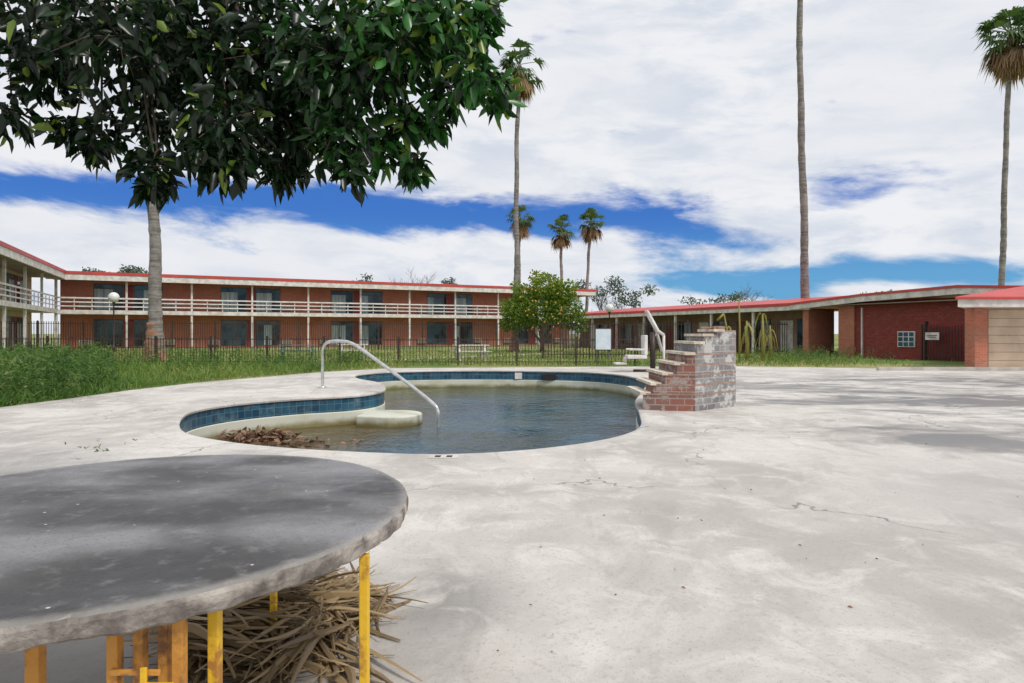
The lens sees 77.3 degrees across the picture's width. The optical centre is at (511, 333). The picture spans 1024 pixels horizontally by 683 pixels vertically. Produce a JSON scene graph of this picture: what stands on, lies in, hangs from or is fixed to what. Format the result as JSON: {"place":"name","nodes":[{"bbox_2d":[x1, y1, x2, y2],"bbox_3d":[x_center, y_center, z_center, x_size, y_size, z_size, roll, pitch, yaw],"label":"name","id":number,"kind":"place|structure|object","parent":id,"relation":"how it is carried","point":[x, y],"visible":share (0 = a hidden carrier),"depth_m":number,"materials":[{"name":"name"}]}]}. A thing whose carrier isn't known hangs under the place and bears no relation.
{"place":"outdoors","nodes":[
{"label":"outdoors","id":0,"kind":"place"},
{"bbox_2d":[253,352,565,362],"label":"garden path","id":1,"kind":"structure","parent":0,"point":[473,356],"depth_m":35.87,"materials":[{"name":"concrete"}]},
{"bbox_2d":[0,334,964,406],"bbox_3d":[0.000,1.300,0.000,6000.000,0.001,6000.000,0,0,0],"label":"ground","id":2,"kind":"structure","parent":0,"point":[927,363],"depth_m":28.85,"materials":[{"name":"green plant"}]},
{"bbox_2d":[0,240,65,350],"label":"two storey motel wing","id":3,"kind":"structure","parent":2,"relation":"on","point":[19,269],"depth_m":47.16,"materials":[{"name":"white paint"}]},
{"bbox_2d":[6,272,22,348],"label":"windows","id":4,"kind":"structure","parent":3,"relation":"in","point":[9,277],"depth_m":48.43,"materials":[{"name":"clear glass"}]},
{"bbox_2d":[1,275,30,347],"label":"doors and ac units","id":5,"kind":"structure","parent":3,"relation":"in","point":[15,276],"depth_m":48.95,"materials":[{"name":"metal"}]},
{"bbox_2d":[108,292,119,350],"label":"globe lamp post","id":6,"kind":"object","parent":2,"relation":"on","point":[113,297],"visible":0.98,"depth_m":44.95,"materials":[{"name":"white metal"}]},
{"bbox_2d":[113,0,178,360],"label":"palm tree","id":7,"kind":"object","parent":2,"relation":"on","point":[155,322],"visible":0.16,"depth_m":28.79,"materials":[{"name":"grey plant"}]},
{"bbox_2d":[5,336,337,363],"bbox_3d":[-14.517,0.695,26.601,15.083,1.210,0.070,0,0,5],"label":"iron pool fence","id":8,"kind":"object","parent":2,"relation":"on","point":[190,339],"visible":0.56,"depth_m":26.48,"materials":[{"name":"black metal"}]},
{"bbox_2d":[1,320,383,350],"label":"tall iron fence","id":9,"kind":"object","parent":2,"relation":"on","point":[171,323],"visible":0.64,"depth_m":47.53,"materials":[{"name":"black metal"}]},
{"bbox_2d":[277,345,316,359],"bbox_3d":[-10.400,0.920,31.000,1.798,0.760,1.609,0,0,-18],"label":"picnic table","id":10,"kind":"object","parent":2,"relation":"on","point":[297,350],"visible":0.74,"depth_m":30.65,"materials":[{"name":"grey paint"}]},
{"bbox_2d":[60,280,568,347],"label":"brick walls","id":11,"kind":"structure","parent":2,"relation":"on","point":[74,288],"depth_m":64.26,"materials":[{"name":"red brick"}]},
{"bbox_2d":[53,279,583,295],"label":"soffit","id":12,"kind":"structure","parent":11,"relation":"on","point":[292,286],"depth_m":64.05,"materials":[{"name":"paint"}]},
{"bbox_2d":[79,285,559,346],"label":"doors and ac units","id":13,"kind":"structure","parent":11,"relation":"attached to","point":[357,300],"depth_m":62.73,"materials":[{"name":"metal"}]},
{"bbox_2d":[93,284,551,346],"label":"windows","id":14,"kind":"structure","parent":11,"relation":"attached to","point":[262,294],"depth_m":63.48,"materials":[{"name":"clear glass"}]},
{"bbox_2d":[46,274,595,346],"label":"fascia slab posts","id":15,"kind":"object","parent":2,"relation":"on","point":[192,313],"visible":0.68,"depth_m":62.05,"materials":[{"name":"white paint"}]},
{"bbox_2d":[57,297,574,314],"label":"balcony railing","id":16,"kind":"object","parent":15,"relation":"on","point":[280,305],"visible":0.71,"depth_m":61.93,"materials":[{"name":"white paint"}]},
{"bbox_2d":[65,271,596,291],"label":"red roof","id":17,"kind":"structure","parent":15,"relation":"on","point":[257,278],"depth_m":61.72,"materials":[{"name":"metal"}]},
{"bbox_2d":[338,344,367,356],"bbox_3d":[-8.200,0.920,33.000,1.514,0.760,1.355,0,0,-18],"label":"picnic table","id":18,"kind":"object","parent":2,"relation":"on","point":[342,350],"visible":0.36,"depth_m":32.61,"materials":[{"name":"white wood"}]},
{"bbox_2d":[452,345,491,360],"bbox_3d":[-2.000,0.920,31.000,1.704,0.760,1.524,0,0,-18],"label":"picnic table","id":19,"kind":"object","parent":2,"relation":"on","point":[455,351],"visible":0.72,"depth_m":30.78,"materials":[{"name":"white wood"}]},
{"bbox_2d":[385,322,575,349],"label":"tall iron fence","id":20,"kind":"object","parent":2,"relation":"on","point":[497,324],"visible":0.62,"depth_m":51.82,"materials":[{"name":"black metal"}]},
{"bbox_2d":[82,264,891,310],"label":"distant trees","id":21,"kind":"object","parent":2,"relation":"on","point":[127,269],"visible":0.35,"depth_m":105.34,"materials":[{"name":"green plant"}]},
{"bbox_2d":[339,337,639,365],"bbox_3d":[-0.917,0.710,26.000,12.235,1.180,0.070,0,0,0],"label":"iron pool fence","id":22,"kind":"object","parent":2,"relation":"on","point":[399,339],"visible":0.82,"depth_m":25.99,"materials":[{"name":"black metal"}]},
{"bbox_2d":[0,341,1009,451],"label":"weeds","id":23,"kind":"object","parent":2,"relation":"on","point":[61,365],"visible":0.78,"depth_m":16.59,"materials":[{"name":"green plant"}]},
{"bbox_2d":[0,366,1023,682],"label":"pool deck","id":24,"kind":"structure","parent":2,"relation":"on","point":[894,472],"depth_m":4.02,"materials":[{"name":"concrete"}]},
{"bbox_2d":[24,618,187,682],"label":"folding wood chair","id":25,"kind":"object","parent":24,"relation":"on","point":[172,653],"visible":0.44,"depth_m":1.30,"materials":[{"name":"yellow paint"}]},
{"bbox_2d":[0,454,408,682],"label":"round patio table","id":26,"kind":"object","parent":24,"relation":"on","point":[110,548],"visible":0.98,"depth_m":1.66,"materials":[{"name":"concrete"}]},
{"bbox_2d":[0,0,527,213],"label":"broadleaf tree","id":27,"kind":"object","parent":24,"relation":"on","point":[313,86],"visible":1,"depth_m":3.45,"materials":[{"name":"green plant"}]},
{"bbox_2d":[124,551,427,682],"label":"dry palm frond pile","id":28,"kind":"object","parent":24,"relation":"on","point":[310,615],"visible":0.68,"depth_m":2.49,"materials":[{"name":"plant"}]},
{"bbox_2d":[150,370,666,460],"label":"swimming pool","id":29,"kind":"structure","parent":24,"relation":"in","point":[484,414],"depth_m":12.91,"materials":[{"name":"concrete"}]},
{"bbox_2d":[216,425,358,448],"bbox_3d":[-4.012,1.863,11.132,2.648,0.505,1.614,0,0,24],"label":"floating leaf debris","id":30,"kind":"object","parent":29,"relation":"on","point":[274,437],"visible":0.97,"depth_m":11.18,"materials":[{"name":"brown plant"}]},
{"bbox_2d":[319,339,439,426],"bbox_3d":[-2.995,1.266,14.075,3.934,2.268,0.180,0,0,37],"label":"pool handrail","id":31,"kind":"object","parent":29,"relation":"attached to","point":[418,391],"visible":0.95,"depth_m":13.97,"materials":[{"name":"silver metal"}]},
{"bbox_2d":[72,382,1017,655],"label":"fallen leaves","id":32,"kind":"object","parent":24,"relation":"on","point":[702,520],"visible":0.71,"depth_m":3.65,"materials":[{"name":"brown plant"}]},
{"bbox_2d":[613,310,664,371],"bbox_3d":[4.375,0.262,21.600,1.850,2.110,0.700,0,0,0],"label":"pool lift chair","id":33,"kind":"object","parent":24,"relation":"on","point":[644,349],"visible":0.97,"depth_m":21.50,"materials":[{"name":"white paint"}]},
{"bbox_2d":[627,326,735,410],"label":"brick pool steps","id":34,"kind":"structure","parent":24,"relation":"on","point":[695,372],"depth_m":10.87,"materials":[{"name":"brick"}]},
{"bbox_2d":[505,204,536,283],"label":"palm tree","id":35,"kind":"object","parent":2,"relation":"on","point":[525,225],"visible":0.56,"depth_m":77.64,"materials":[{"name":"green plant"}]},
{"bbox_2d":[498,38,547,352],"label":"palm tree","id":36,"kind":"object","parent":2,"relation":"on","point":[520,71],"visible":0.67,"depth_m":43.86,"materials":[{"name":"green plant"}]},
{"bbox_2d":[497,269,590,352],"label":"citrus tree","id":37,"kind":"object","parent":2,"relation":"on","point":[553,296],"visible":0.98,"depth_m":42.37,"materials":[{"name":"green plant"}]},
{"bbox_2d":[546,214,575,337],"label":"palm tree","id":38,"kind":"object","parent":2,"relation":"on","point":[560,241],"visible":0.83,"depth_m":77.85,"materials":[{"name":"green plant"}]},
{"bbox_2d":[578,207,605,311],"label":"palm tree","id":39,"kind":"object","parent":2,"relation":"on","point":[591,232],"visible":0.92,"depth_m":79.83,"materials":[{"name":"green plant"}]},
{"bbox_2d":[595,328,611,365],"bbox_3d":[3.680,0.540,25.860,0.680,1.520,0.120,0,0,0],"label":"notice board","id":40,"kind":"object","parent":2,"relation":"on","point":[603,339],"visible":0.95,"depth_m":25.80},
{"bbox_2d":[605,304,613,351],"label":"globe lamp post","id":41,"kind":"object","parent":2,"relation":"on","point":[609,308],"visible":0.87,"depth_m":44.84,"materials":[{"name":"white metal"}]},
{"bbox_2d":[542,320,688,358],"bbox_3d":[5.083,0.320,32.005,7.315,1.960,0.070,0,0,16],"label":"tall iron fence","id":42,"kind":"object","parent":2,"relation":"on","point":[601,324],"visible":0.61,"depth_m":32.09,"materials":[{"name":"black metal"}]},
{"bbox_2d":[717,298,740,360],"bbox_3d":[9.812,-0.148,29.000,1.095,2.905,0.100,0,0,0],"label":"flower stalk plant","id":43,"kind":"object","parent":2,"relation":"on","point":[720,317],"visible":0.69,"depth_m":28.97,"materials":[{"name":"green plant"}]},
{"bbox_2d":[740,321,755,360],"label":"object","id":44,"kind":"object","parent":2,"relation":"on","point":[745,334],"visible":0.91,"depth_m":29.94,"materials":[{"name":"green plant"}]},
{"bbox_2d":[753,313,770,360],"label":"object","id":45,"kind":"object","parent":2,"relation":"on","point":[762,338],"visible":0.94,"depth_m":30.36,"materials":[{"name":"green plant"}]},
{"bbox_2d":[765,325,777,359],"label":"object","id":46,"kind":"object","parent":2,"relation":"on","point":[770,336],"visible":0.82,"depth_m":30.95,"materials":[{"name":"green plant"}]},
{"bbox_2d":[560,285,1023,360],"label":"single storey motel wing","id":47,"kind":"structure","parent":2,"relation":"on","point":[891,321],"depth_m":36.15,"materials":[{"name":"red brick"}]},
{"bbox_2d":[590,318,802,353],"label":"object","id":48,"kind":"structure","parent":47,"relation":"in","point":[799,321],"depth_m":44.99,"materials":[{"name":"clear glass"}]},
{"bbox_2d":[861,308,964,360],"bbox_3d":[20.236,-0.050,31.485,0.472,2.700,6.850,0,0,-26],"label":"small window and notice","id":49,"kind":"structure","parent":47,"relation":"in","point":[904,338],"depth_m":31.04,"materials":[{"name":"white paint"}]},
{"bbox_2d":[921,324,964,360],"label":"iron gate","id":50,"kind":"structure","parent":47,"relation":"attached to","point":[945,327],"depth_m":30.39,"materials":[{"name":"black metal"}]},
{"bbox_2d":[796,0,809,297],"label":"palm tree","id":51,"kind":"object","parent":2,"relation":"on","point":[804,271],"visible":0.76,"depth_m":44.82,"materials":[{"name":"brown plant"}]},
{"bbox_2d":[876,367,1023,370],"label":"concrete kerb","id":52,"kind":"structure","parent":2,"relation":"on","point":[950,368],"depth_m":22.32,"materials":[{"name":"white concrete"}]},
{"bbox_2d":[965,308,987,366],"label":"brick pier","id":53,"kind":"structure","parent":2,"relation":"on","point":[976,337],"depth_m":22.40,"materials":[{"name":"red brick"}]},
{"bbox_2d":[973,5,1023,284],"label":"palm tree","id":54,"kind":"object","parent":2,"relation":"on","point":[1005,63],"visible":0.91,"depth_m":59.79,"materials":[{"name":"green plant"}]},
{"bbox_2d":[988,308,1023,360],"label":"beige wall","id":55,"kind":"structure","parent":2,"relation":"on","point":[1005,309],"depth_m":22.75,"materials":[{"name":"paint"}]},
{"bbox_2d":[958,299,1023,307],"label":"fascia","id":56,"kind":"structure","parent":55,"relation":"on","point":[990,303],"depth_m":21.75,"materials":[{"name":"white paint"}]},
{"bbox_2d":[955,286,1023,299],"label":"red hip roof","id":57,"kind":"structure","parent":56,"relation":"on","point":[1014,293],"depth_m":22.05,"materials":[{"name":"metal"}]},
{"bbox_2d":[988,310,1023,366],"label":"roll up door panels","id":58,"kind":"object","parent":55,"relation":"attached to","point":[1005,334],"visible":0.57,"depth_m":22.70,"materials":[{"name":"beige paint"}]},
{"bbox_2d":[0,0,1023,333],"label":"sky","id":59,"kind":"structure","parent":0,"point":[674,121],"materials":[{"name":"white"}]}
]}

